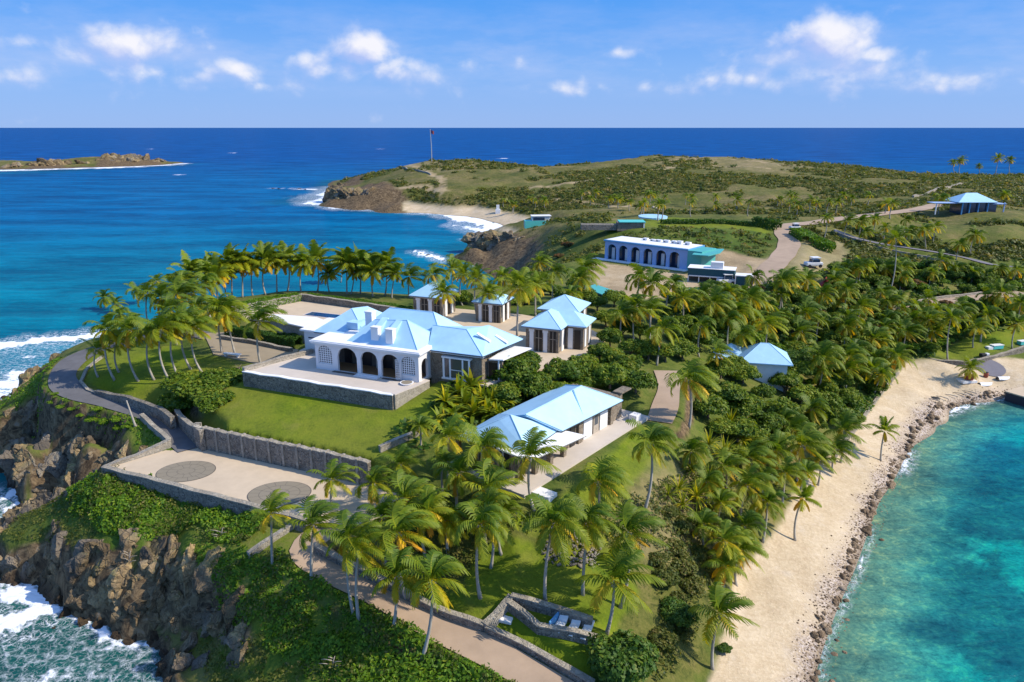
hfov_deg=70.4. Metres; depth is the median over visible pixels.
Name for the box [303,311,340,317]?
swimming pool
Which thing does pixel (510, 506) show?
coconut palm
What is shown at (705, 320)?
coconut palm
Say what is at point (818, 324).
coconut palm
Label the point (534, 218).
window
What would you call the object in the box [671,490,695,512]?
pandanus
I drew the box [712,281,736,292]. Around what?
broadleaf tree
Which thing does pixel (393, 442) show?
stone wall
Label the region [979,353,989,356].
tarped mower
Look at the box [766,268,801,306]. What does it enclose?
coconut palm
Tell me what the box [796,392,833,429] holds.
coconut palm
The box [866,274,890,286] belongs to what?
broadleaf tree
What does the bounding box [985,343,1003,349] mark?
kayak rack
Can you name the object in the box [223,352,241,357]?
stone bench
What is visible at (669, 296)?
broadleaf tree
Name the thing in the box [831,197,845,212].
coconut palm
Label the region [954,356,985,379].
bushy palm
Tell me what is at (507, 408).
banana plant
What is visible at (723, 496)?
coconut palm
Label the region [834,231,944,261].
stone wall
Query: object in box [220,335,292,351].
stone wall
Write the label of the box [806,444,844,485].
coconut palm
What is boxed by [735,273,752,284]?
storage shed
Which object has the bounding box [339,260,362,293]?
coconut palm
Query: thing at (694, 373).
coconut palm
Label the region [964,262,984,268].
broadleaf tree
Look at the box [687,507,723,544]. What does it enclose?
coconut palm
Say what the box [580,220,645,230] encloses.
green side shelter
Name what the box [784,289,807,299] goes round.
broadleaf tree
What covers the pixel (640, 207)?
coconut palm
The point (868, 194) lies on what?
coconut palm
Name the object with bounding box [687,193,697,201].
coconut palm
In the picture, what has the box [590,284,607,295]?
green roof shed
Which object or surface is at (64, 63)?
sky
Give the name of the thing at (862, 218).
coconut palm
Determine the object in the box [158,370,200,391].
sea grape bush
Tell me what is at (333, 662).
dead branch
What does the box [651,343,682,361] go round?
broadleaf tree
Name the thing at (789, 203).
coconut palm
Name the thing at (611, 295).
broadleaf tree
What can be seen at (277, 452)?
stone wall
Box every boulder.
[810,631,818,638]
[817,630,825,635]
[820,622,826,628]
[823,627,831,634]
[846,565,852,571]
[847,558,855,563]
[863,526,871,530]
[887,474,894,478]
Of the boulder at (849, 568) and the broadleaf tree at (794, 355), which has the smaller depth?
the boulder at (849, 568)
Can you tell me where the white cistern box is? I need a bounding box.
[629,412,640,421]
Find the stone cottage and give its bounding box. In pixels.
[521,309,595,352]
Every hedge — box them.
[223,325,302,348]
[236,292,301,312]
[307,292,412,308]
[659,218,763,225]
[751,216,782,229]
[788,227,836,252]
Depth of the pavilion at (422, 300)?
119.78 m
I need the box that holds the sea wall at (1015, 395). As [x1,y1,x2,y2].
[1004,386,1023,405]
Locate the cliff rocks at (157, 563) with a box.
[0,353,248,681]
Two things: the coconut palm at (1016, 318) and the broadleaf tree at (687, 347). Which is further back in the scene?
the coconut palm at (1016, 318)
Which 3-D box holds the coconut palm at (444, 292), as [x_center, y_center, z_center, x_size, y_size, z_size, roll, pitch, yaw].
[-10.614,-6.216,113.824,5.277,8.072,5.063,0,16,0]
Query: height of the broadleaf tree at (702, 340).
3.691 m
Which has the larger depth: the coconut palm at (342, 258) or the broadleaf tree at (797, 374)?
the coconut palm at (342, 258)
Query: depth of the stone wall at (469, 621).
60.14 m
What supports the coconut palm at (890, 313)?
on the ground at (784, 588)
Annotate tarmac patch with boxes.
[976,360,1005,375]
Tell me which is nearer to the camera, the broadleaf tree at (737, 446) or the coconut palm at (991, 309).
the broadleaf tree at (737, 446)
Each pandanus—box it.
[657,483,680,503]
[669,475,691,499]
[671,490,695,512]
[679,456,697,476]
[684,478,712,511]
[698,464,724,482]
[699,427,721,451]
[711,435,740,460]
[713,474,731,496]
[716,408,739,421]
[735,435,755,446]
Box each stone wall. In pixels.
[79,355,102,392]
[94,389,175,428]
[101,465,309,531]
[103,438,171,465]
[139,413,171,443]
[173,408,205,450]
[193,422,371,486]
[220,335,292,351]
[232,293,302,312]
[242,348,313,370]
[242,370,393,409]
[246,523,293,558]
[302,294,405,311]
[313,542,483,631]
[378,431,422,452]
[391,379,429,409]
[398,166,430,174]
[482,593,512,631]
[485,625,594,681]
[507,600,596,644]
[510,592,592,626]
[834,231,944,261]
[835,372,899,457]
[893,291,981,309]
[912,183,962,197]
[930,345,1023,366]
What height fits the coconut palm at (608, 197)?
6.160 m
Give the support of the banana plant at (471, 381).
on the ground at (784, 588)
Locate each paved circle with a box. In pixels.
[155,461,215,481]
[247,481,311,505]
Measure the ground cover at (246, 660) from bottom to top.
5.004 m
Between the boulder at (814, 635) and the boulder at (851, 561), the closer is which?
the boulder at (814, 635)
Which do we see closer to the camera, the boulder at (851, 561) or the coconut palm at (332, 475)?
the coconut palm at (332, 475)
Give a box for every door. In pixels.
[344,348,351,362]
[362,352,371,365]
[383,355,392,367]
[592,414,598,433]
[612,247,615,258]
[636,250,639,261]
[648,252,651,263]
[661,253,664,265]
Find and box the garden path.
[648,370,679,422]
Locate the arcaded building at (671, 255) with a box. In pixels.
[592,236,723,271]
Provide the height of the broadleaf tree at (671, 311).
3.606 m
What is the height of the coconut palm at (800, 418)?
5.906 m
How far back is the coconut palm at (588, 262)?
132.68 m
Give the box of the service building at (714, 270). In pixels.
[687,261,736,281]
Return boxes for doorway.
[421,299,427,310]
[434,300,439,313]
[483,305,487,321]
[494,306,498,322]
[535,330,541,351]
[550,331,555,352]
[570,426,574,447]
[574,330,580,349]
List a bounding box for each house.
[270,314,322,343]
[299,306,531,384]
[450,383,649,498]
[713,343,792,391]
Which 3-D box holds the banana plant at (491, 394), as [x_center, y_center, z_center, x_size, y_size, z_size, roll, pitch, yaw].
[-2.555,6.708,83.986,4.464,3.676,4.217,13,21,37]
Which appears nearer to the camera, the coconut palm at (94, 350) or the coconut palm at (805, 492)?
the coconut palm at (805, 492)
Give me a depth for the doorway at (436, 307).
119.07 m
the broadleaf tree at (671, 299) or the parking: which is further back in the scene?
the broadleaf tree at (671, 299)
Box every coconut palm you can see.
[78,338,113,377]
[82,312,133,381]
[92,288,116,307]
[98,329,133,372]
[103,296,127,311]
[104,312,149,381]
[107,305,132,346]
[123,278,162,318]
[125,281,146,301]
[126,305,191,376]
[127,317,174,380]
[138,282,180,314]
[149,273,166,286]
[151,293,194,344]
[155,302,205,369]
[155,310,196,371]
[157,272,183,310]
[161,275,205,322]
[166,267,197,310]
[169,250,209,304]
[178,293,210,336]
[178,310,218,371]
[180,278,208,304]
[192,271,225,316]
[194,252,234,295]
[195,251,239,298]
[196,292,243,352]
[203,295,251,352]
[208,242,253,294]
[220,258,242,296]
[224,243,259,297]
[236,256,266,295]
[239,299,287,361]
[244,240,289,294]
[249,489,301,566]
[257,240,293,292]
[273,243,310,291]
[285,243,320,291]
[287,494,352,579]
[295,239,334,290]
[306,458,359,510]
[312,509,381,613]
[317,260,342,291]
[322,521,390,620]
[325,246,365,293]
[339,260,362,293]
[344,242,380,293]
[349,465,395,506]
[353,253,386,296]
[356,495,405,565]
[359,543,430,630]
[366,246,402,295]
[374,498,443,599]
[377,443,425,498]
[377,469,439,545]
[379,263,409,297]
[397,549,470,659]
[400,262,428,297]
[404,485,462,557]
[406,414,434,449]
[422,262,449,284]
[423,413,476,477]
[424,496,473,554]
[426,445,457,497]
[428,275,458,315]
[430,450,485,508]
[437,254,468,283]
[449,260,471,305]
[452,500,515,599]
[458,262,493,313]
[459,422,515,489]
[459,457,527,541]
[464,486,513,568]
[472,275,504,302]
[489,266,513,291]
[492,266,541,335]
[497,498,526,555]
[502,426,567,510]
[522,493,590,600]
[524,270,552,315]
[530,251,554,270]
[539,197,548,207]
[543,259,568,298]
[559,284,582,298]
[562,493,622,595]
[566,266,597,293]
[571,253,607,299]
[573,541,666,634]
[575,455,634,526]
[587,195,595,204]
[598,499,670,608]
[604,194,613,207]
[606,299,640,341]
[614,195,622,207]
[617,293,653,339]
[624,263,654,306]
[625,418,681,507]
[631,268,675,319]
[633,295,670,336]
[635,201,646,214]
[638,198,649,213]
[645,309,684,365]
[646,190,655,204]
[650,198,669,220]
[651,191,660,200]
[654,199,670,218]
[657,273,687,305]
[664,358,720,428]
[666,281,701,315]
[674,436,713,473]
[681,193,690,204]
[685,315,717,356]
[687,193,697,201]
[687,198,695,216]
[687,282,715,304]
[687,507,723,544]
[688,581,759,670]
[691,464,728,503]
[694,286,736,331]
[698,279,724,294]
[700,547,747,588]
[701,487,741,517]
[701,519,752,560]
[703,293,734,315]
[704,338,737,366]
[706,446,750,487]
[708,200,721,209]
[711,193,720,201]
[715,309,744,343]
[720,280,742,301]
[721,528,768,586]
[724,299,755,333]
[725,505,770,569]
[726,463,777,515]
[727,319,760,348]
[729,195,744,208]
[734,285,767,315]
[736,284,757,297]
[736,439,777,473]
[744,198,753,215]
[744,264,767,287]
[745,486,787,543]
[748,309,768,329]
[751,288,776,311]
[751,461,781,499]
[752,308,789,342]
[752,429,798,475]
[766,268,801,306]
[768,456,807,502]
[770,286,790,308]
[772,270,794,293]
[772,305,793,322]
[774,406,799,431]
[782,414,816,454]
[783,266,807,287]
[783,421,839,481]
[785,199,792,212]
[786,480,821,540]
[787,315,822,343]
[789,199,806,214]
[790,458,823,497]
[791,295,830,329]
[794,267,822,291]
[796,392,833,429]
[799,339,846,382]
[805,194,817,212]
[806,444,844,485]
[807,339,833,360]
[809,283,838,311]
[809,312,831,339]
[812,197,823,212]
[812,356,841,391]
[819,213,834,236]
[821,261,855,280]
[823,410,871,462]
[824,197,834,212]
[824,270,846,294]
[826,433,859,471]
[829,288,858,310]
[830,277,861,308]
[830,314,864,343]
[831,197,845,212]
[831,303,866,332]
[833,354,870,387]
[834,342,867,371]
[834,343,869,372]
[837,190,850,204]
[837,213,859,233]
[838,258,858,279]
[840,336,873,359]
[845,193,858,204]
[845,258,870,282]
[846,294,878,327]
[853,214,871,236]
[853,255,876,274]
[854,255,875,280]
[855,317,881,338]
[855,322,892,349]
[856,295,880,320]
[856,356,893,380]
[857,225,875,239]
[862,191,875,204]
[862,347,887,364]
[864,333,895,352]
[866,213,882,233]
[866,362,898,397]
[866,416,899,460]
[867,281,897,307]
[871,309,902,325]
[872,317,898,336]
[876,258,903,278]
[876,290,906,311]
[877,197,892,212]
[878,222,892,238]
[878,224,914,285]
[878,342,917,378]
[883,289,913,309]
[886,198,901,218]
[887,315,911,340]
[893,257,916,278]
[893,270,913,289]
[893,300,911,314]
[893,318,928,352]
[896,257,908,267]
[899,309,929,327]
[900,213,914,236]
[902,225,918,245]
[906,298,929,313]
[912,304,934,321]
[915,221,936,248]
[915,289,939,306]
[919,306,945,341]
[920,263,944,284]
[923,319,952,341]
[927,249,955,270]
[928,220,946,242]
[928,303,947,320]
[933,193,950,213]
[933,305,969,359]
[945,258,970,277]
[946,296,978,318]
[947,159,956,172]
[950,238,970,259]
[954,155,968,172]
[955,303,977,326]
[963,317,994,347]
[964,225,989,254]
[964,265,984,281]
[971,301,1005,341]
[974,163,982,173]
[975,287,999,303]
[983,278,1018,306]
[990,153,1004,174]
[992,259,1010,275]
[997,189,1011,202]
[1004,155,1015,173]
[1004,311,1023,348]
[1005,292,1023,323]
[1005,301,1023,323]
[1006,261,1023,279]
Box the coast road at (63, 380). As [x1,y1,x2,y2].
[48,331,212,451]
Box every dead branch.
[123,551,136,562]
[319,656,340,667]
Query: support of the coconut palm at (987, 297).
on the ground at (784, 588)
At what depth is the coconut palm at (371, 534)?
56.95 m
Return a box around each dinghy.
[978,382,992,385]
[996,376,1009,379]
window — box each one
[441,355,471,381]
[533,217,544,219]
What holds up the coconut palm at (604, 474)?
on the ground at (784, 588)
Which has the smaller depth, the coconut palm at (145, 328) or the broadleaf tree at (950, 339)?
the coconut palm at (145, 328)
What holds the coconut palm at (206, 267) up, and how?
on the ground at (784, 588)
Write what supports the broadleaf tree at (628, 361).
on the ground at (784, 588)
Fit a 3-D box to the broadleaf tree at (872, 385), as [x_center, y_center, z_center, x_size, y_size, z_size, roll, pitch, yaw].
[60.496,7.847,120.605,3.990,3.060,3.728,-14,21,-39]
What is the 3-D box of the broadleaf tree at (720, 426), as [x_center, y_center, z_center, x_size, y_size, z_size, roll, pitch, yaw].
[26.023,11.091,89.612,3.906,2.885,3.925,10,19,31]
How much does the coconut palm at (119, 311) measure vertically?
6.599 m
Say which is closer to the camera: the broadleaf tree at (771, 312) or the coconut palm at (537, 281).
the coconut palm at (537, 281)
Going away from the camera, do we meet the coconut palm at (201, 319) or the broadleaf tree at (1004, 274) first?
the coconut palm at (201, 319)
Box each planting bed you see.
[332,370,355,374]
[381,377,402,380]
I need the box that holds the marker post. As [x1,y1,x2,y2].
[126,400,137,426]
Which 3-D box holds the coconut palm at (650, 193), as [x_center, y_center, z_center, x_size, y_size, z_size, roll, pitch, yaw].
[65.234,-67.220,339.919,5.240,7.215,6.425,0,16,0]
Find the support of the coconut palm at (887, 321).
on the ground at (784, 588)
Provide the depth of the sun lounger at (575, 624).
58.31 m
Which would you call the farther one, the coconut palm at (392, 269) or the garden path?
the coconut palm at (392, 269)
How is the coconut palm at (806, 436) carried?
on the ground at (784, 588)
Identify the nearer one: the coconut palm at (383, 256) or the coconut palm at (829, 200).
the coconut palm at (383, 256)
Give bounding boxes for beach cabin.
[524,214,550,228]
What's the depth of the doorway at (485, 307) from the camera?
116.26 m
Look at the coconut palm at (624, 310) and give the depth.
107.53 m
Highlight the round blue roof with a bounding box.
[638,214,667,219]
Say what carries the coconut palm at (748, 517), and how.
on the ground at (784, 588)
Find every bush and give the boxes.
[55,404,64,408]
[83,416,97,421]
[91,406,102,410]
[95,417,108,424]
[109,415,121,421]
[112,424,121,429]
[121,422,132,428]
[155,392,193,411]
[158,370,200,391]
[170,377,223,399]
[189,386,236,412]
[195,367,242,388]
[231,365,244,370]
[455,289,473,303]
[507,294,516,303]
[513,291,534,304]
[538,271,549,279]
[541,282,563,294]
[553,253,564,257]
[553,292,570,297]
[560,241,573,246]
[565,277,584,285]
[575,286,597,298]
[585,629,660,681]
[648,551,670,566]
[648,626,679,651]
[651,566,680,587]
[658,596,699,627]
[662,505,678,516]
[665,537,687,555]
[670,554,698,574]
[670,590,686,600]
[672,514,697,534]
[675,626,693,639]
[679,573,705,595]
[689,541,710,559]
[711,522,722,535]
[717,642,732,653]
[909,279,927,284]
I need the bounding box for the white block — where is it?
[499,615,512,624]
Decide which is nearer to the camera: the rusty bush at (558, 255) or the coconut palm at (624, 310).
the coconut palm at (624, 310)
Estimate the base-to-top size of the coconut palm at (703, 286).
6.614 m
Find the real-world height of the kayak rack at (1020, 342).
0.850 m
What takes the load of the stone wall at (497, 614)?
on the ground at (784, 588)
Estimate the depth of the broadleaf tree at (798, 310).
142.02 m
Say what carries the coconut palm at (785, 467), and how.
on the ground at (784, 588)
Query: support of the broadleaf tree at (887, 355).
on the ground at (784, 588)
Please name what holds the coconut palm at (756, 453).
on the ground at (784, 588)
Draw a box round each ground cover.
[0,351,162,445]
[0,489,96,546]
[65,469,265,545]
[195,618,336,681]
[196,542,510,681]
[396,486,660,580]
[648,461,776,681]
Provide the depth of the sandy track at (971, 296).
167.71 m
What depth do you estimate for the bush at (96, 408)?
92.80 m
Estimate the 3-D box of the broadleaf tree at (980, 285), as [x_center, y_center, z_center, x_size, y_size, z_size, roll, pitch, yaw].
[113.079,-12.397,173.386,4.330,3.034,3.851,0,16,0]
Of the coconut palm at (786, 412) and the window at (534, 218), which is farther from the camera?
the window at (534, 218)
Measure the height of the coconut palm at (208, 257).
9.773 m
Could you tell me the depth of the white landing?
68.30 m
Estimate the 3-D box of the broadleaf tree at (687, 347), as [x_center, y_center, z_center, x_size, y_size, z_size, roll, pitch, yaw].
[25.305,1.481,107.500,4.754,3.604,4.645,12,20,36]
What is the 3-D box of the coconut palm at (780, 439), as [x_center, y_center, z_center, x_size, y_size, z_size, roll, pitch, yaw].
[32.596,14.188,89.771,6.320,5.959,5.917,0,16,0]
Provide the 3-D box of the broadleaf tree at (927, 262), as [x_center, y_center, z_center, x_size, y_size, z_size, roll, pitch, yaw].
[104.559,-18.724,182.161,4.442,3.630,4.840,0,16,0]
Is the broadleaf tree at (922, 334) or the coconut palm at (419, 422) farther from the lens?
the broadleaf tree at (922, 334)
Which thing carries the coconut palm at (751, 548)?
on the ground at (784, 588)
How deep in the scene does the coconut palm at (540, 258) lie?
164.44 m
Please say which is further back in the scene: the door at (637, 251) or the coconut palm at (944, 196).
the coconut palm at (944, 196)
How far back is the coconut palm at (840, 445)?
95.60 m
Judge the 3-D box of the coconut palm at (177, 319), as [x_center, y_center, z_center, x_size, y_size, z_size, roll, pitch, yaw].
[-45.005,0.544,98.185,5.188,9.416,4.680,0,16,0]
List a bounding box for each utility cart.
[716,274,734,283]
[789,223,800,228]
[804,256,822,267]
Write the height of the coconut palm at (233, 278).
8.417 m
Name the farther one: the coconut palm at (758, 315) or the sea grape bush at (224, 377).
the coconut palm at (758, 315)
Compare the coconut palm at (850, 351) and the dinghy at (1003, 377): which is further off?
the dinghy at (1003, 377)
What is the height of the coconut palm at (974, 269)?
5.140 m
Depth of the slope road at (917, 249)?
196.69 m
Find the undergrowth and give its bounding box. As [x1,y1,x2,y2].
[394,264,1023,450]
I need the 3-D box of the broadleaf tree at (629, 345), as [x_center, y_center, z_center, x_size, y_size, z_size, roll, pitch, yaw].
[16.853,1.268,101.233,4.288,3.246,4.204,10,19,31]
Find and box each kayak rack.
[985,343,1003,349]
[1016,339,1023,344]
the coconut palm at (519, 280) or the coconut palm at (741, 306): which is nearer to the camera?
the coconut palm at (519, 280)
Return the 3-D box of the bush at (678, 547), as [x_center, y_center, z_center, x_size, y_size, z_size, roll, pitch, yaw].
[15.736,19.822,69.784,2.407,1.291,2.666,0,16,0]
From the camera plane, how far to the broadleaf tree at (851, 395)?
112.55 m
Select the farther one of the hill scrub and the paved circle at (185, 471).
the hill scrub
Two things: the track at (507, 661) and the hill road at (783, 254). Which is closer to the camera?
the track at (507, 661)
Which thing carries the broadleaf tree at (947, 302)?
on the ground at (784, 588)
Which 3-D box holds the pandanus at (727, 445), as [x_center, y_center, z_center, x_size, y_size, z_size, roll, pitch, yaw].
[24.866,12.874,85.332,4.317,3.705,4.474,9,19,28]
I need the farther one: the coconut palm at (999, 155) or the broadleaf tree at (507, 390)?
the coconut palm at (999, 155)
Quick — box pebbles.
[790,386,1007,681]
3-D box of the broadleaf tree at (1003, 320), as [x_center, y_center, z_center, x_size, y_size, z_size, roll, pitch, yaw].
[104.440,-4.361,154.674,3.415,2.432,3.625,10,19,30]
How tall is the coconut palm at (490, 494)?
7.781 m
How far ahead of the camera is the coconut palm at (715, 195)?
322.48 m
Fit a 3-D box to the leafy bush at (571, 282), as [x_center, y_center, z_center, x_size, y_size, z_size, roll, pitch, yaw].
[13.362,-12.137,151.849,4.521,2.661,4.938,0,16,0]
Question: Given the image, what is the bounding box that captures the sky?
[0,0,1023,127]
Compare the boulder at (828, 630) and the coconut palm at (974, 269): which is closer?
the boulder at (828, 630)
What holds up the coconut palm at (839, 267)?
on the ground at (784, 588)
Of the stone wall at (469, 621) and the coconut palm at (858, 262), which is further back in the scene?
the coconut palm at (858, 262)
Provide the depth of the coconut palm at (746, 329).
114.06 m
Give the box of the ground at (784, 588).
[0,156,1023,681]
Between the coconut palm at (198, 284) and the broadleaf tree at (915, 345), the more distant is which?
the broadleaf tree at (915, 345)
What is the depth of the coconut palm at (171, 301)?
109.60 m
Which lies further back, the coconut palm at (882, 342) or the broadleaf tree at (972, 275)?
the broadleaf tree at (972, 275)
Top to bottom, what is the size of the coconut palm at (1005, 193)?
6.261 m
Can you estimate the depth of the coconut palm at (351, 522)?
57.60 m
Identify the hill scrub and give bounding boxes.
[340,154,1023,281]
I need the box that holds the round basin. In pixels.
[400,380,413,385]
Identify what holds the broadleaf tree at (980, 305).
on the ground at (784, 588)
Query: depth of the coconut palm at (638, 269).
121.79 m
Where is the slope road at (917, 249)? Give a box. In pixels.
[834,229,1013,266]
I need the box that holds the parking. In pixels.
[206,332,297,362]
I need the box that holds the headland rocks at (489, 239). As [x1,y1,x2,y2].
[1,153,524,250]
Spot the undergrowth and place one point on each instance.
(781, 333)
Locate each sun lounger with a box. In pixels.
[555,615,567,632]
[569,619,580,636]
[580,620,594,641]
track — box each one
[289,524,573,681]
[899,291,1023,309]
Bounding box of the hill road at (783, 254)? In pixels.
[740,204,942,287]
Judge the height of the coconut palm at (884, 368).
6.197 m
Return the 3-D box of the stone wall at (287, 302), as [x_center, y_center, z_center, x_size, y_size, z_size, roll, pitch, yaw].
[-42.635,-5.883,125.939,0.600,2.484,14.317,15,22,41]
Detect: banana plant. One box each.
[405,414,432,435]
[428,405,452,432]
[433,383,462,412]
[437,405,467,421]
[440,372,475,407]
[447,387,481,416]
[452,367,489,396]
[459,394,491,425]
[470,382,491,404]
[472,397,502,422]
[477,383,506,409]
[484,401,504,419]
[492,396,519,411]
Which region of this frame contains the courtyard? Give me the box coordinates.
[239,301,604,371]
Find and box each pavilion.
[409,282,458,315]
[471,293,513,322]
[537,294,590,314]
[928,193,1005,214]
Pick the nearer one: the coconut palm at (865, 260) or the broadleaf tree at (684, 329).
the broadleaf tree at (684, 329)
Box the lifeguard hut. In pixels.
[495,205,499,213]
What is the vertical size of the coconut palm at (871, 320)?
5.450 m
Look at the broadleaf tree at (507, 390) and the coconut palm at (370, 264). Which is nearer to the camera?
the broadleaf tree at (507, 390)
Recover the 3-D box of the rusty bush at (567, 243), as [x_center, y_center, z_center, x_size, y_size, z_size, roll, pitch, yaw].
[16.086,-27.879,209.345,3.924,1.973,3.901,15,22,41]
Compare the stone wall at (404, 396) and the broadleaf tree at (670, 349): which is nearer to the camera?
the stone wall at (404, 396)
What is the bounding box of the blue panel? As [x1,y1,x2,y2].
[549,612,558,624]
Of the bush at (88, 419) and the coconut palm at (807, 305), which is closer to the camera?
the bush at (88, 419)
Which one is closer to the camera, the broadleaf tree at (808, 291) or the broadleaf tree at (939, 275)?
the broadleaf tree at (808, 291)
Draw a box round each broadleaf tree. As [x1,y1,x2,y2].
[485,381,520,399]
[491,354,540,383]
[514,350,541,363]
[514,370,552,396]
[537,381,570,394]
[542,357,587,379]
[560,378,595,387]
[562,369,611,386]
[567,353,598,370]
[585,294,607,310]
[586,342,611,358]
[592,309,615,326]
[594,361,630,388]
[596,327,623,346]
[599,347,625,362]
[601,289,626,306]
[608,354,644,369]
[609,318,636,337]
[618,338,646,354]
[619,368,658,392]
[626,322,654,338]
[632,338,663,359]
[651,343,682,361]
[653,306,674,320]
[662,291,674,298]
[665,324,692,339]
[669,295,690,309]
[669,337,699,359]
[671,314,693,325]
[681,301,705,313]
[684,330,718,350]
[691,312,720,328]
[692,393,730,418]
[693,373,719,386]
[704,359,735,378]
[704,381,748,400]
[706,418,740,437]
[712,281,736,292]
[721,319,731,328]
[722,415,759,442]
[724,355,748,365]
[725,296,753,307]
[726,364,762,383]
[726,393,764,417]
[728,444,753,462]
[744,428,773,447]
[746,316,760,324]
[747,332,765,343]
[749,411,785,432]
[750,383,775,399]
[759,331,773,338]
[760,306,781,315]
[763,396,800,414]
[765,320,791,331]
[767,370,798,393]
[768,300,779,306]
[769,427,790,443]
[772,343,785,348]
[782,340,806,350]
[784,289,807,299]
[785,348,812,360]
[786,317,801,332]
[786,370,802,389]
[787,336,808,345]
[787,359,817,375]
[787,383,821,405]
[796,286,817,295]
[796,305,809,313]
[800,333,816,340]
[802,412,828,429]
[805,378,817,384]
[809,390,845,408]
[811,298,830,309]
[816,379,839,392]
[818,328,842,340]
[818,375,835,380]
[821,405,855,422]
[823,279,840,290]
[827,263,846,269]
[828,320,850,332]
[828,372,854,385]
[831,312,846,319]
[832,356,848,373]
[836,387,863,406]
[843,340,871,355]
[849,408,866,424]
[852,335,866,340]
[853,293,871,300]
[854,283,870,293]
[856,265,875,273]
[860,273,867,278]
[864,378,888,391]
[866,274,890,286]
[870,257,887,271]
[874,309,904,319]
[875,345,892,357]
[886,337,899,349]
[894,280,914,291]
[903,328,927,339]
[905,341,919,351]
[910,275,924,281]
[911,269,921,275]
[912,262,925,268]
[914,282,930,292]
[919,269,943,280]
[920,259,933,266]
[920,342,941,353]
[932,338,950,345]
[936,278,950,285]
[938,289,950,295]
[939,300,953,304]
[942,336,954,341]
[943,325,960,337]
[945,270,964,281]
[951,317,976,329]
[959,284,976,292]
[959,295,975,302]
[961,269,983,282]
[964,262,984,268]
[973,275,996,283]
[973,299,998,312]
[976,283,994,291]
[979,268,999,277]
[987,268,1006,275]
[991,297,1009,308]
[993,315,1010,324]
[1002,310,1022,319]
[1005,280,1021,287]
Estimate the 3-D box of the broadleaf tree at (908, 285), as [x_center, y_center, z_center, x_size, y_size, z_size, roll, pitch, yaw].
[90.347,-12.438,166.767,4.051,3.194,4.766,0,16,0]
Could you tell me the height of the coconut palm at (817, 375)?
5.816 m
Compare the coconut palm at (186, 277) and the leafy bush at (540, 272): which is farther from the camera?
the leafy bush at (540, 272)
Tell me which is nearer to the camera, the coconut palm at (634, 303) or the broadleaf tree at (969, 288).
the coconut palm at (634, 303)
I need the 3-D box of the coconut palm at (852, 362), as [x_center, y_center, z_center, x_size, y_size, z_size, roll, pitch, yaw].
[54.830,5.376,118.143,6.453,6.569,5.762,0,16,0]
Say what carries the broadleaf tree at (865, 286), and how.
on the ground at (784, 588)
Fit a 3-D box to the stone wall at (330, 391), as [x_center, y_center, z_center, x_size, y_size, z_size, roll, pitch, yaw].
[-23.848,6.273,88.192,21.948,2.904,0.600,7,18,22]
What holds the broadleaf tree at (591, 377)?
on the ground at (784, 588)
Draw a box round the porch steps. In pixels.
[354,373,380,379]
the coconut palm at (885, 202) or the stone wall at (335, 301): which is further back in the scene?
the coconut palm at (885, 202)
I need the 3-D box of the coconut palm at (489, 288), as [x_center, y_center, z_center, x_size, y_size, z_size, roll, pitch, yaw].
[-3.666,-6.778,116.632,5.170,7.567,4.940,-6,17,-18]
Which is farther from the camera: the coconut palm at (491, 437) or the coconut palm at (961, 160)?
the coconut palm at (961, 160)
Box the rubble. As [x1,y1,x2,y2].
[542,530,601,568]
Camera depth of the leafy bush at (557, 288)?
141.02 m
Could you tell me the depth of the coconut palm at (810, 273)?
152.14 m
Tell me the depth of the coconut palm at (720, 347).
105.70 m
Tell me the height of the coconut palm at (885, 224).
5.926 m
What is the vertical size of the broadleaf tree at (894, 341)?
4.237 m
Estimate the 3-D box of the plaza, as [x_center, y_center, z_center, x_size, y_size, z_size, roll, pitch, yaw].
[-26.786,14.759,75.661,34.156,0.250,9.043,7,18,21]
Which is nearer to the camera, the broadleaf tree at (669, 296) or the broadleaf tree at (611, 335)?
the broadleaf tree at (611, 335)
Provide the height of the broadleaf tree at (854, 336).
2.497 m
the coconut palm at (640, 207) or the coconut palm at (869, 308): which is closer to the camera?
the coconut palm at (869, 308)
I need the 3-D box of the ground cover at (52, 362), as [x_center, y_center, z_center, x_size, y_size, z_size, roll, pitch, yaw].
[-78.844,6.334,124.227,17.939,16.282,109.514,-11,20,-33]
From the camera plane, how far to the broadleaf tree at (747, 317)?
129.93 m
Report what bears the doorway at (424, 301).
in the pavilion at (422, 300)
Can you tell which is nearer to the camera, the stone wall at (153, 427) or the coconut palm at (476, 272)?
the stone wall at (153, 427)
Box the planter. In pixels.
[956,373,977,383]
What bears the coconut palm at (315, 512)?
on the ground at (784, 588)
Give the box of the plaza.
[113,447,406,525]
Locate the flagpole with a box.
[430,130,433,160]
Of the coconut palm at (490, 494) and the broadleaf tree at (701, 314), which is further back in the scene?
the broadleaf tree at (701, 314)
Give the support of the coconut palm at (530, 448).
on the ground at (784, 588)
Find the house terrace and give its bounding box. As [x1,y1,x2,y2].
[250,348,505,392]
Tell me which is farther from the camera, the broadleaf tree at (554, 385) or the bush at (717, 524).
the broadleaf tree at (554, 385)
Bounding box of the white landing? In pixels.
[532,487,556,501]
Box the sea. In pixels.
[0,128,1023,681]
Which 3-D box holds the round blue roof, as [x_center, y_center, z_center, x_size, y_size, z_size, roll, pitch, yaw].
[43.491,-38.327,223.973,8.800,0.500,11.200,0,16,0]
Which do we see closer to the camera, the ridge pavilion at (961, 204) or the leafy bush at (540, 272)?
the leafy bush at (540, 272)
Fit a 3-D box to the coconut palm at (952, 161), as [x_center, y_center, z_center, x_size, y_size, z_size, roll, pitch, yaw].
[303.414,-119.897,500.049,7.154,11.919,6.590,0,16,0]

